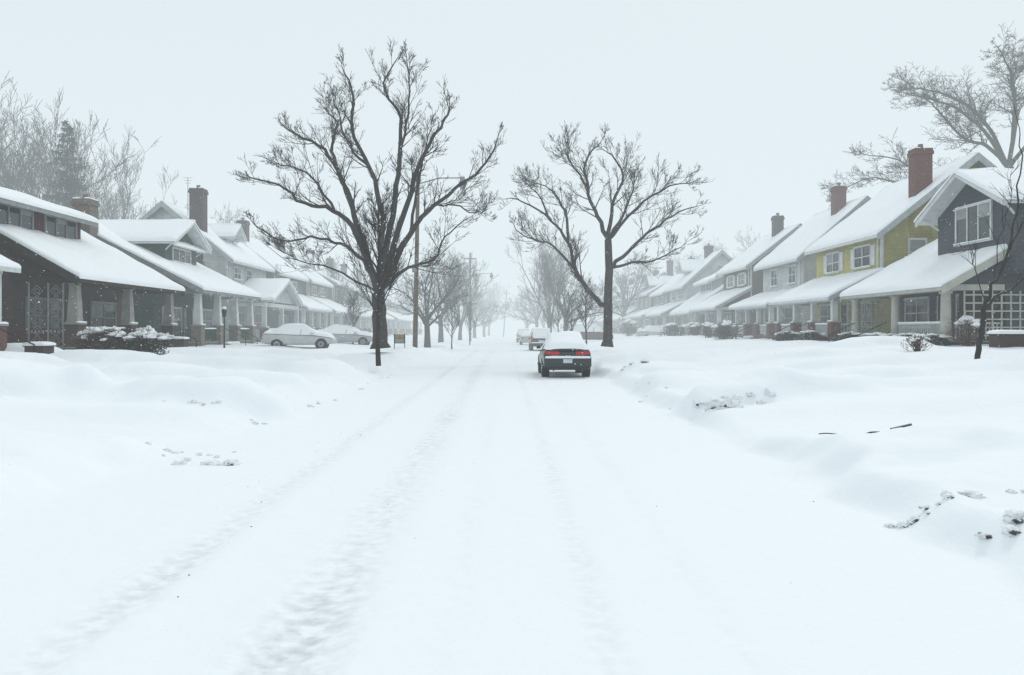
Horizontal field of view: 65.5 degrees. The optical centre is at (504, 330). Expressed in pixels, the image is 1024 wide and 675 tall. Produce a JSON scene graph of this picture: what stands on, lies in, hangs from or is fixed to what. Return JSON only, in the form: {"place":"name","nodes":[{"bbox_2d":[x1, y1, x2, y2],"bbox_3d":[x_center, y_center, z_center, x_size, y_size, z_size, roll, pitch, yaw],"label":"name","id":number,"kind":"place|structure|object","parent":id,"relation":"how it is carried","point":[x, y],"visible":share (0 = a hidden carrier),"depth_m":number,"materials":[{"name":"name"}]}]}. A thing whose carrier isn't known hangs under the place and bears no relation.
{"place":"outdoors","nodes":[
{"label":"outdoors","id":0,"kind":"place"},
{"bbox_2d":[97,223,260,301],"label":"roof","id":1,"kind":"structure","parent":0,"point":[193,232],"depth_m":48.58,"materials":[{"name":"white"}]},
{"bbox_2d":[0,331,1023,674],"bbox_3d":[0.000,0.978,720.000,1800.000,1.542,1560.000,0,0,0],"label":"snow ground","id":2,"kind":"structure","parent":0,"point":[522,523],"depth_m":7.37,"materials":[{"name":"snow"}]},
{"bbox_2d":[0,271,34,352],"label":"porch","id":3,"kind":"object","parent":2,"relation":"on","point":[3,337],"visible":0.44,"depth_m":28.14,"materials":[{"name":"beige"}]},
{"bbox_2d":[22,341,55,353],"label":"brick pier","id":4,"kind":"structure","parent":2,"relation":"on","point":[45,347],"depth_m":27.67,"materials":[{"name":"brown"}]},
{"bbox_2d":[0,110,82,195],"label":"bare elm tree","id":5,"kind":"object","parent":2,"relation":"on","point":[11,144],"visible":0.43,"depth_m":80.20,"materials":[{"name":"grey plant"}]},
{"bbox_2d":[0,70,138,217],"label":"bare elm tree","id":6,"kind":"object","parent":2,"relation":"on","point":[30,181],"visible":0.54,"depth_m":78.86,"materials":[{"name":"grey plant"}]},
{"bbox_2d":[38,119,102,218],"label":"spruce tree","id":7,"kind":"object","parent":2,"relation":"on","point":[68,185],"visible":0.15,"depth_m":71.71,"materials":[{"name":"grey plant"}]},
{"bbox_2d":[65,329,98,348],"bbox_3d":[-16.928,0.427,32.335,1.603,1.072,1.352,0,0,0],"label":"snowy shrub","id":8,"kind":"object","parent":2,"relation":"on","point":[85,340],"visible":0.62,"depth_m":31.99,"materials":[{"name":"white plant"}]},
{"bbox_2d":[0,187,196,349],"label":"brick bungalow","id":9,"kind":"object","parent":2,"relation":"on","point":[118,274],"visible":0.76,"depth_m":35.93,"materials":[{"name":"red"}]},
{"bbox_2d":[74,320,125,349],"bbox_3d":[-16.083,0.271,31.847,1.999,1.417,2.314,0,0,0],"label":"snowy shrub","id":10,"kind":"object","parent":2,"relation":"on","point":[100,331],"visible":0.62,"depth_m":31.69,"materials":[{"name":"snow"}]},
{"bbox_2d":[15,121,188,218],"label":"bare elm tree","id":11,"kind":"object","parent":2,"relation":"on","point":[124,169],"visible":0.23,"depth_m":89.75,"materials":[{"name":"grey plant"}]},
{"bbox_2d":[96,329,137,350],"bbox_3d":[-15.299,0.514,31.506,1.573,1.155,1.555,0,0,29],"label":"snowy shrub","id":12,"kind":"object","parent":2,"relation":"on","point":[111,344],"visible":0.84,"depth_m":31.20,"materials":[{"name":"grey plant"}]},
{"bbox_2d":[99,184,147,218],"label":"bare oak tree","id":13,"kind":"object","parent":2,"relation":"on","point":[123,207],"visible":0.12,"depth_m":89.20,"materials":[{"name":"grey plant"}]},
{"bbox_2d":[113,324,169,354],"bbox_3d":[-14.251,0.443,31.471,1.957,1.448,1.941,0,0,41],"label":"snowy shrub","id":14,"kind":"object","parent":2,"relation":"on","point":[148,344],"visible":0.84,"depth_m":31.29,"materials":[{"name":"grey plant"}]},
{"bbox_2d":[133,276,213,340],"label":"walls","id":15,"kind":"structure","parent":2,"relation":"on","point":[152,304],"depth_m":48.60,"materials":[{"name":"grey"}]},
{"bbox_2d":[97,219,260,344],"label":"roof snow","id":16,"kind":"structure","parent":15,"relation":"on","point":[124,231],"depth_m":50.88,"materials":[{"name":"snow"}]},
{"bbox_2d":[71,194,99,237],"bbox_3d":[-24.400,-5.100,46.400,1.120,5.600,1.120,0,0,0],"label":"chimney","id":17,"kind":"object","parent":16,"relation":"on","point":[88,205],"visible":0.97,"depth_m":45.90,"materials":[{"name":"brick"}]},
{"bbox_2d":[135,233,206,264],"bbox_3d":[-23.884,-4.835,53.003,6.232,4.470,5.575,0,0,0],"label":"dormer","id":18,"kind":"object","parent":16,"relation":"on","point":[172,252],"visible":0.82,"depth_m":52.00,"materials":[{"name":"grey"}]},
{"bbox_2d":[170,457,241,465],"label":"snow clumps","id":19,"kind":"object","parent":2,"relation":"on","point":[227,462],"visible":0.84,"depth_m":10.06,"materials":[{"name":"white"}]},
{"bbox_2d":[155,288,257,345],"bbox_3d":[-18.668,-0.325,52.300,4.184,4.350,10.380,0,0,0],"label":"porch","id":20,"kind":"object","parent":2,"relation":"on","point":[202,335],"visible":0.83,"depth_m":50.49,"materials":[{"name":"wood"}]},
{"bbox_2d":[148,207,265,339],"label":"walls","id":21,"kind":"structure","parent":2,"relation":"on","point":[216,261],"depth_m":60.78,"materials":[{"name":"white"}]},
{"bbox_2d":[140,201,302,306],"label":"roof","id":22,"kind":"structure","parent":21,"relation":"on","point":[288,287],"depth_m":61.53,"materials":[{"name":"white"}]},
{"bbox_2d":[161,200,302,328],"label":"roof snow","id":23,"kind":"structure","parent":21,"relation":"on","point":[269,288],"depth_m":63.46,"materials":[{"name":"snow"}]},
{"bbox_2d":[183,177,208,264],"bbox_3d":[-23.495,-7.450,60.400,1.710,8.300,1.120,0,0,0],"label":"chimney","id":24,"kind":"object","parent":23,"relation":"on","point":[199,209],"visible":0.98,"depth_m":59.90,"materials":[{"name":"brick"}]},
{"bbox_2d":[213,201,277,243],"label":"bare oak tree","id":25,"kind":"object","parent":2,"relation":"on","point":[231,219],"visible":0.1,"depth_m":109.58,"materials":[{"name":"grey plant"}]},
{"bbox_2d":[227,289,300,341],"bbox_3d":[-18.668,-0.975,64.900,4.384,5.650,9.920,0,0,0],"label":"porch","id":26,"kind":"object","parent":2,"relation":"on","point":[284,297],"visible":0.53,"depth_m":64.69,"materials":[{"name":"white"}]},
{"bbox_2d":[266,271,300,327],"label":"walls","id":27,"kind":"structure","parent":2,"relation":"on","point":[272,318],"depth_m":75.03,"materials":[{"name":"grey"}]},
{"bbox_2d":[242,236,332,327],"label":"roof snow","id":28,"kind":"structure","parent":27,"relation":"on","point":[259,248],"depth_m":77.07,"materials":[{"name":"snow"}]},
{"bbox_2d":[261,323,337,348],"bbox_3d":[-13.339,0.406,51.999,4.700,1.720,1.960,0,0,-7],"label":"parked sedan","id":29,"kind":"object","parent":2,"relation":"on","point":[307,335],"visible":0.95,"depth_m":51.23,"materials":[{"name":"white paint"}]},
{"bbox_2d":[299,307,326,329],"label":"porch","id":30,"kind":"object","parent":2,"relation":"on","point":[303,314],"visible":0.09,"depth_m":75.86,"materials":[{"name":"grey"}]},
{"bbox_2d":[301,281,326,327],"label":"walls","id":31,"kind":"structure","parent":2,"relation":"on","point":[312,289],"depth_m":87.37,"materials":[{"name":"beige"}]},
{"bbox_2d":[265,243,350,311],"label":"roof snow","id":32,"kind":"structure","parent":31,"relation":"on","point":[312,275],"depth_m":87.65,"materials":[{"name":"snow"}]},
{"bbox_2d":[327,284,347,326],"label":"walls","id":33,"kind":"structure","parent":2,"relation":"on","point":[330,293],"depth_m":98.01,"materials":[{"name":"grey"}]},
{"bbox_2d":[312,267,369,315],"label":"roof snow","id":34,"kind":"structure","parent":33,"relation":"on","point":[323,273],"depth_m":100.13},
{"bbox_2d":[318,324,372,344],"bbox_3d":[-12.350,0.395,61.999,4.700,1.743,1.960,0,0,-3],"label":"parked sedan","id":35,"kind":"object","parent":2,"relation":"on","point":[348,333],"visible":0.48,"depth_m":61.24,"materials":[{"name":"silver metal"}]},
{"bbox_2d":[342,290,361,343],"bbox_3d":[-11.897,-0.925,62.147,1.647,4.561,2.123,0,0,-31],"label":"young bare tree","id":36,"kind":"object","parent":2,"relation":"on","point":[354,299],"visible":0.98,"depth_m":61.97,"materials":[{"name":"grey plant"}]},
{"bbox_2d":[319,254,398,324],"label":"bare oak tree","id":37,"kind":"object","parent":2,"relation":"on","point":[344,291],"visible":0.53,"depth_m":99.19,"materials":[{"name":"grey plant"}]},
{"bbox_2d":[228,37,506,348],"bbox_3d":[-6.278,-6.335,37.672,12.796,14.443,6.464,0,0,0],"label":"bare maple tree","id":38,"kind":"object","parent":2,"relation":"on","point":[414,188],"visible":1,"depth_m":37.57,"materials":[{"name":"grey plant"}]},
{"bbox_2d":[342,179,408,365],"bbox_3d":[-4.779,-2.152,30.288,2.534,6.994,3.266,0,0,0],"label":"young bare tree","id":39,"kind":"object","parent":2,"relation":"on","point":[393,269],"visible":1,"depth_m":29.92,"materials":[{"name":"grey plant"}]},
{"bbox_2d":[355,242,479,347],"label":"bare oak tree","id":40,"kind":"object","parent":2,"relation":"on","point":[426,318],"visible":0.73,"depth_m":65.84,"materials":[{"name":"grey plant"}]},
{"bbox_2d":[385,247,478,342],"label":"bare oak tree","id":41,"kind":"object","parent":2,"relation":"on","point":[440,335],"visible":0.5,"depth_m":87.74,"materials":[{"name":"grey plant"}]},
{"bbox_2d":[412,175,465,347],"bbox_3d":[-4.049,-4.204,50.000,3.480,11.305,0.600,0,0,0],"label":"street lamp","id":42,"kind":"object","parent":2,"relation":"on","point":[415,310],"visible":0.82,"depth_m":49.89,"materials":[{"name":"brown metal"}]},
{"bbox_2d":[441,295,460,348],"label":"young bare tree","id":43,"kind":"object","parent":2,"relation":"on","point":[452,317],"visible":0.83,"depth_m":69.95,"materials":[{"name":"grey plant"}]},
{"bbox_2d":[435,247,497,339],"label":"bare elm tree","id":44,"kind":"object","parent":2,"relation":"on","point":[460,325],"visible":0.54,"depth_m":111.44,"materials":[{"name":"grey plant"}]},
{"bbox_2d":[457,288,512,337],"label":"bare oak tree","id":45,"kind":"object","parent":2,"relation":"on","point":[475,315],"visible":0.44,"depth_m":144.01,"materials":[{"name":"grey plant"}]},
{"bbox_2d":[468,291,511,336],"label":"bare oak tree","id":46,"kind":"object","parent":2,"relation":"on","point":[484,325],"visible":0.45,"depth_m":189.74,"materials":[{"name":"grey plant"}]},
{"bbox_2d":[471,278,509,335],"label":"bare elm tree","id":47,"kind":"object","parent":2,"relation":"on","point":[492,297],"visible":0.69,"depth_m":239.29,"materials":[{"name":"grey plant"}]},
{"bbox_2d":[411,297,602,333],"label":"distant tree line","id":48,"kind":"object","parent":2,"relation":"on","point":[519,312],"visible":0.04,"depth_m":298.35,"materials":[{"name":"grey plant"}]},
{"bbox_2d":[491,284,555,326],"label":"bare oak tree","id":49,"kind":"object","parent":2,"relation":"on","point":[537,317],"visible":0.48,"depth_m":144.93,"materials":[{"name":"grey plant"}]},
{"bbox_2d":[499,288,555,328],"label":"bare oak tree","id":50,"kind":"object","parent":2,"relation":"on","point":[526,317],"visible":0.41,"depth_m":194.29,"materials":[{"name":"grey plant"}]},
{"bbox_2d":[528,327,550,350],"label":"parked suv","id":51,"kind":"object","parent":2,"relation":"on","point":[538,335],"visible":0.65,"depth_m":65.79,"materials":[{"name":"grey paint"}]},
{"bbox_2d":[504,222,589,332],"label":"bare elm tree","id":52,"kind":"object","parent":2,"relation":"on","point":[560,259],"visible":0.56,"depth_m":109.19,"materials":[{"name":"grey plant"}]},
{"bbox_2d":[547,297,568,331],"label":"young bare tree","id":53,"kind":"object","parent":2,"relation":"on","point":[558,315],"visible":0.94,"depth_m":79.90,"materials":[{"name":"grey plant"}]},
{"bbox_2d":[536,331,590,376],"bbox_3d":[2.250,0.872,30.565,1.960,1.689,4.750,0,0,0],"label":"parked coupe","id":54,"kind":"object","parent":2,"relation":"on","point":[558,346],"visible":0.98,"depth_m":28.37,"materials":[{"name":"black paint"}]},
{"bbox_2d":[560,289,579,330],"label":"young bare tree","id":55,"kind":"object","parent":2,"relation":"on","point":[568,311],"visible":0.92,"depth_m":67.96,"materials":[{"name":"grey plant"}]},
{"bbox_2d":[533,248,635,330],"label":"bare oak tree","id":56,"kind":"object","parent":2,"relation":"on","point":[549,281],"visible":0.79,"depth_m":85.68,"materials":[{"name":"grey plant"}]},
{"bbox_2d":[575,275,599,343],"bbox_3d":[5.951,-1.201,57.773,1.976,5.803,2.548,0,0,7],"label":"young bare tree","id":57,"kind":"object","parent":2,"relation":"on","point":[582,315],"visible":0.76,"depth_m":57.95,"materials":[{"name":"grey plant"}]},
{"bbox_2d":[567,324,612,339],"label":"parked suv","id":58,"kind":"object","parent":2,"relation":"on","point":[594,332],"visible":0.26,"depth_m":83.16,"materials":[{"name":"paint"}]},
{"bbox_2d":[493,120,713,346],"bbox_3d":[5.475,-4.791,42.570,12.555,11.363,8.105,0,0,0],"label":"bare oak tree","id":59,"kind":"object","parent":2,"relation":"on","point":[610,266],"visible":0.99,"depth_m":41.85,"materials":[{"name":"grey plant"}]},
{"bbox_2d":[579,250,655,332],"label":"bare oak tree","id":60,"kind":"object","parent":2,"relation":"on","point":[624,291],"visible":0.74,"depth_m":124.69,"materials":[{"name":"grey plant"}]},
{"bbox_2d":[639,295,653,326],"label":"walls","id":61,"kind":"structure","parent":2,"relation":"on","point":[648,303],"depth_m":120.81,"materials":[{"name":"grey"}]},
{"bbox_2d":[620,274,677,317],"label":"roof snow","id":62,"kind":"structure","parent":61,"relation":"on","point":[657,280],"depth_m":121.80,"materials":[{"name":"snow"}]},
{"bbox_2d":[635,325,676,335],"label":"parked sedan","id":63,"kind":"object","parent":2,"relation":"on","point":[651,330],"visible":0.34,"depth_m":87.24,"materials":[{"name":"white paint"}]},
{"bbox_2d":[654,292,669,326],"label":"walls","id":64,"kind":"structure","parent":2,"relation":"on","point":[659,299],"depth_m":109.13,"materials":[{"name":"beige"}]},
{"bbox_2d":[630,274,680,334],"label":"roof snow","id":65,"kind":"structure","parent":64,"relation":"on","point":[661,289],"depth_m":110.40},
{"bbox_2d":[659,323,684,335],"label":"snowy shrub","id":66,"kind":"object","parent":2,"relation":"on","point":[671,329],"visible":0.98,"depth_m":81.81,"materials":[{"name":"grey plant"}]},
{"bbox_2d":[670,253,729,333],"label":"walls","id":67,"kind":"structure","parent":2,"relation":"on","point":[713,267],"depth_m":94.00,"materials":[{"name":"white"}]},
{"bbox_2d":[645,249,721,315],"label":"roof snow","id":68,"kind":"structure","parent":67,"relation":"on","point":[694,266],"depth_m":97.51,"materials":[{"name":"snow"}]},
{"bbox_2d":[645,249,732,316],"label":"roof","id":69,"kind":"structure","parent":67,"relation":"on","point":[702,269],"depth_m":93.43,"materials":[{"name":"white"}]},
{"bbox_2d":[698,312,723,333],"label":"walls","id":70,"kind":"structure","parent":2,"relation":"on","point":[712,318],"depth_m":83.92,"materials":[{"name":"grey"}]},
{"bbox_2d":[669,273,723,326],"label":"roof snow","id":71,"kind":"structure","parent":70,"relation":"on","point":[688,304],"depth_m":85.65,"materials":[{"name":"snow"}]},
{"bbox_2d":[699,276,723,292],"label":"dormer","id":72,"kind":"object","parent":71,"relation":"on","point":[714,285],"visible":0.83,"depth_m":84.22,"materials":[{"name":"grey"}]},
{"bbox_2d":[682,291,749,335],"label":"porch","id":73,"kind":"object","parent":2,"relation":"on","point":[727,305],"visible":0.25,"depth_m":70.50,"materials":[{"name":"grey"}]},
{"bbox_2d":[699,397,743,410],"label":"snow clumps","id":74,"kind":"object","parent":2,"relation":"on","point":[713,403],"visible":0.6,"depth_m":14.46,"materials":[{"name":"white"}]},
{"bbox_2d":[714,319,740,338],"bbox_3d":[17.287,-0.049,61.927,2.387,1.811,2.245,0,0,0],"label":"snowy shrub","id":75,"kind":"object","parent":2,"relation":"on","point":[727,333],"visible":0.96,"depth_m":61.75,"materials":[{"name":"grey plant"}]},
{"bbox_2d":[692,388,775,407],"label":"snow clumps","id":76,"kind":"object","parent":2,"relation":"on","point":[767,392],"visible":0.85,"depth_m":15.16,"materials":[{"name":"white"}]},
{"bbox_2d":[724,249,773,334],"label":"walls","id":77,"kind":"structure","parent":2,"relation":"on","point":[737,279],"depth_m":72.06,"materials":[{"name":"grey"}]},
{"bbox_2d":[689,223,801,335],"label":"roof snow","id":78,"kind":"structure","parent":77,"relation":"on","point":[750,254],"depth_m":73.59,"materials":[{"name":"snow"}]},
{"bbox_2d":[689,223,801,311],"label":"roof","id":79,"kind":"structure","parent":77,"relation":"on","point":[771,248],"depth_m":69.83,"materials":[{"name":"white"}]},
{"bbox_2d":[771,213,784,236],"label":"chimney","id":80,"kind":"object","parent":77,"relation":"on","point":[777,223],"visible":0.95,"depth_m":73.58,"materials":[{"name":"brick"}]},
{"bbox_2d":[733,305,801,338],"bbox_3d":[19.938,-0.674,62.900,3.924,4.448,9.120,0,0,0],"label":"porch","id":81,"kind":"object","parent":2,"relation":"on","point":[768,329],"visible":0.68,"depth_m":61.33,"materials":[{"name":"white"}]},
{"bbox_2d":[773,330,801,340],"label":"snowy shrub","id":82,"kind":"object","parent":2,"relation":"on","point":[792,335],"visible":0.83,"depth_m":49.80,"materials":[{"name":"snow"}]},
{"bbox_2d":[763,253,816,335],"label":"walls","id":83,"kind":"structure","parent":2,"relation":"on","point":[783,276],"depth_m":60.85,"materials":[{"name":"white"}]},
{"bbox_2d":[728,195,868,338],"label":"roof snow","id":84,"kind":"structure","parent":83,"relation":"on","point":[796,244],"depth_m":62.06,"materials":[{"name":"snow"}]},
{"bbox_2d":[728,196,870,309],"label":"roof","id":85,"kind":"structure","parent":83,"relation":"on","point":[866,199],"depth_m":57.91,"materials":[{"name":"white"}]},
{"bbox_2d":[830,182,846,215],"bbox_3d":[25.600,-8.800,61.000,0.960,5.000,0.960,0,0,0],"label":"chimney","id":86,"kind":"object","parent":83,"relation":"on","point":[838,196],"visible":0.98,"depth_m":60.58,"materials":[{"name":"red brick"}]},
{"bbox_2d":[797,329,826,340],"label":"snowy shrub","id":87,"kind":"object","parent":2,"relation":"on","point":[814,335],"visible":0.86,"depth_m":46.75,"materials":[{"name":"grey plant"}]},
{"bbox_2d":[772,296,881,340],"bbox_3d":[19.638,-0.895,50.792,4.324,4.890,9.735,0,0,0],"label":"porch","id":88,"kind":"object","parent":2,"relation":"on","point":[835,324],"visible":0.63,"depth_m":46.39,"materials":[{"name":"white"}]},
{"bbox_2d":[817,164,979,335],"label":"walls","id":89,"kind":"structure","parent":2,"relation":"on","point":[854,257],"depth_m":48.36,"materials":[{"name":"yellow"}]},
{"bbox_2d":[769,151,979,339],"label":"roof snow","id":90,"kind":"structure","parent":89,"relation":"on","point":[870,218],"depth_m":49.46,"materials":[{"name":"snow"}]},
{"bbox_2d":[907,144,933,239],"bbox_3d":[24.400,-8.100,46.700,1.120,5.600,0.920,0,0,0],"label":"chimney","id":91,"kind":"object","parent":90,"relation":"on","point":[920,173],"visible":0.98,"depth_m":46.30,"materials":[{"name":"red brick"}]},
{"bbox_2d":[769,152,996,304],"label":"roof","id":92,"kind":"structure","parent":89,"relation":"on","point":[978,159],"depth_m":45.13,"materials":[{"name":"white"}]},
{"bbox_2d":[901,333,934,350],"bbox_3d":[13.972,0.448,27.012,0.934,0.735,0.950,0,0,0],"label":"twiggy shrub","id":93,"kind":"object","parent":2,"relation":"on","point":[916,339],"visible":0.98,"depth_m":26.89,"materials":[{"name":"brown plant"}]},
{"bbox_2d":[829,284,1023,344],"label":"porch","id":94,"kind":"object","parent":2,"relation":"on","point":[970,297],"visible":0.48,"depth_m":34.55,"materials":[{"name":"wood"}]},
{"bbox_2d":[925,332,951,345],"bbox_3d":[18.520,0.455,34.490,1.699,0.776,1.667,0,0,0],"label":"snowy shrub","id":95,"kind":"object","parent":2,"relation":"on","point":[938,339],"visible":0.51,"depth_m":34.14,"materials":[{"name":"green plant"}]},
{"bbox_2d":[884,489,1023,527],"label":"snow clumps","id":96,"kind":"object","parent":2,"relation":"on","point":[946,495],"visible":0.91,"depth_m":6.84,"materials":[{"name":"white"}]},
{"bbox_2d":[900,261,1023,339],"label":"walls","id":97,"kind":"structure","parent":2,"relation":"on","point":[923,307],"depth_m":38.12,"materials":[{"name":"grey"}]},
{"bbox_2d":[840,167,1023,323],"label":"roof snow","id":98,"kind":"structure","parent":97,"relation":"on","point":[914,270],"depth_m":36.28,"materials":[{"name":"snow"}]},
{"bbox_2d":[922,184,1023,274],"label":"dormer","id":99,"kind":"object","parent":98,"relation":"on","point":[964,227],"visible":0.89,"depth_m":35.83,"materials":[{"name":"grey"}]},
{"bbox_2d":[840,173,1023,301],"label":"roof","id":100,"kind":"structure","parent":97,"relation":"on","point":[940,202],"depth_m":36.91,"materials":[{"name":"white"}]},
{"bbox_2d":[944,309,991,345],"bbox_3d":[19.415,-0.102,33.604,1.747,1.751,2.367,0,0,0],"label":"snowy shrub","id":101,"kind":"object","parent":2,"relation":"on","point":[963,319],"visible":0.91,"depth_m":33.34,"materials":[{"name":"brown plant"}]},
{"bbox_2d":[940,104,1023,358],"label":"young bare tree","id":102,"kind":"object","parent":2,"relation":"on","point":[978,351],"visible":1,"depth_m":22.95,"materials":[{"name":"black plant"}]},
{"bbox_2d":[974,508,1023,538],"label":"snow clumps","id":103,"kind":"object","parent":2,"relation":"on","point":[1011,515],"visible":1,"depth_m":6.03,"materials":[{"name":"white"}]},
{"bbox_2d":[987,330,1023,347],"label":"brick planter","id":104,"kind":"object","parent":2,"relation":"on","point":[1004,338],"visible":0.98,"depth_m":26.20,"materials":[{"name":"brown"}]},
{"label":"walls","id":105,"kind":"object","parent":2,"relation":"on","visible":0},
{"bbox_2d":[0,254,20,323],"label":"roof snow","id":106,"kind":"structure","parent":105,"relation":"on","point":[5,262],"depth_m":28.07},
{"bbox_2d":[0,0,1023,330],"label":"sky","id":107,"kind":"structure","parent":0,"point":[489,87],"materials":[{"name":"white"}]},
{"bbox_2d":[1,0,1023,491],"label":"falling snow","id":108,"kind":"structure","parent":0,"point":[515,196],"depth_m":21.83,"materials":[{"name":"snow"}]},
{"bbox_2d":[817,21,1023,208],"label":"bare oak tree","id":109,"kind":"object","parent":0,"point":[997,150],"visible":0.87,"depth_m":67.88,"materials":[{"name":"grey plant"}]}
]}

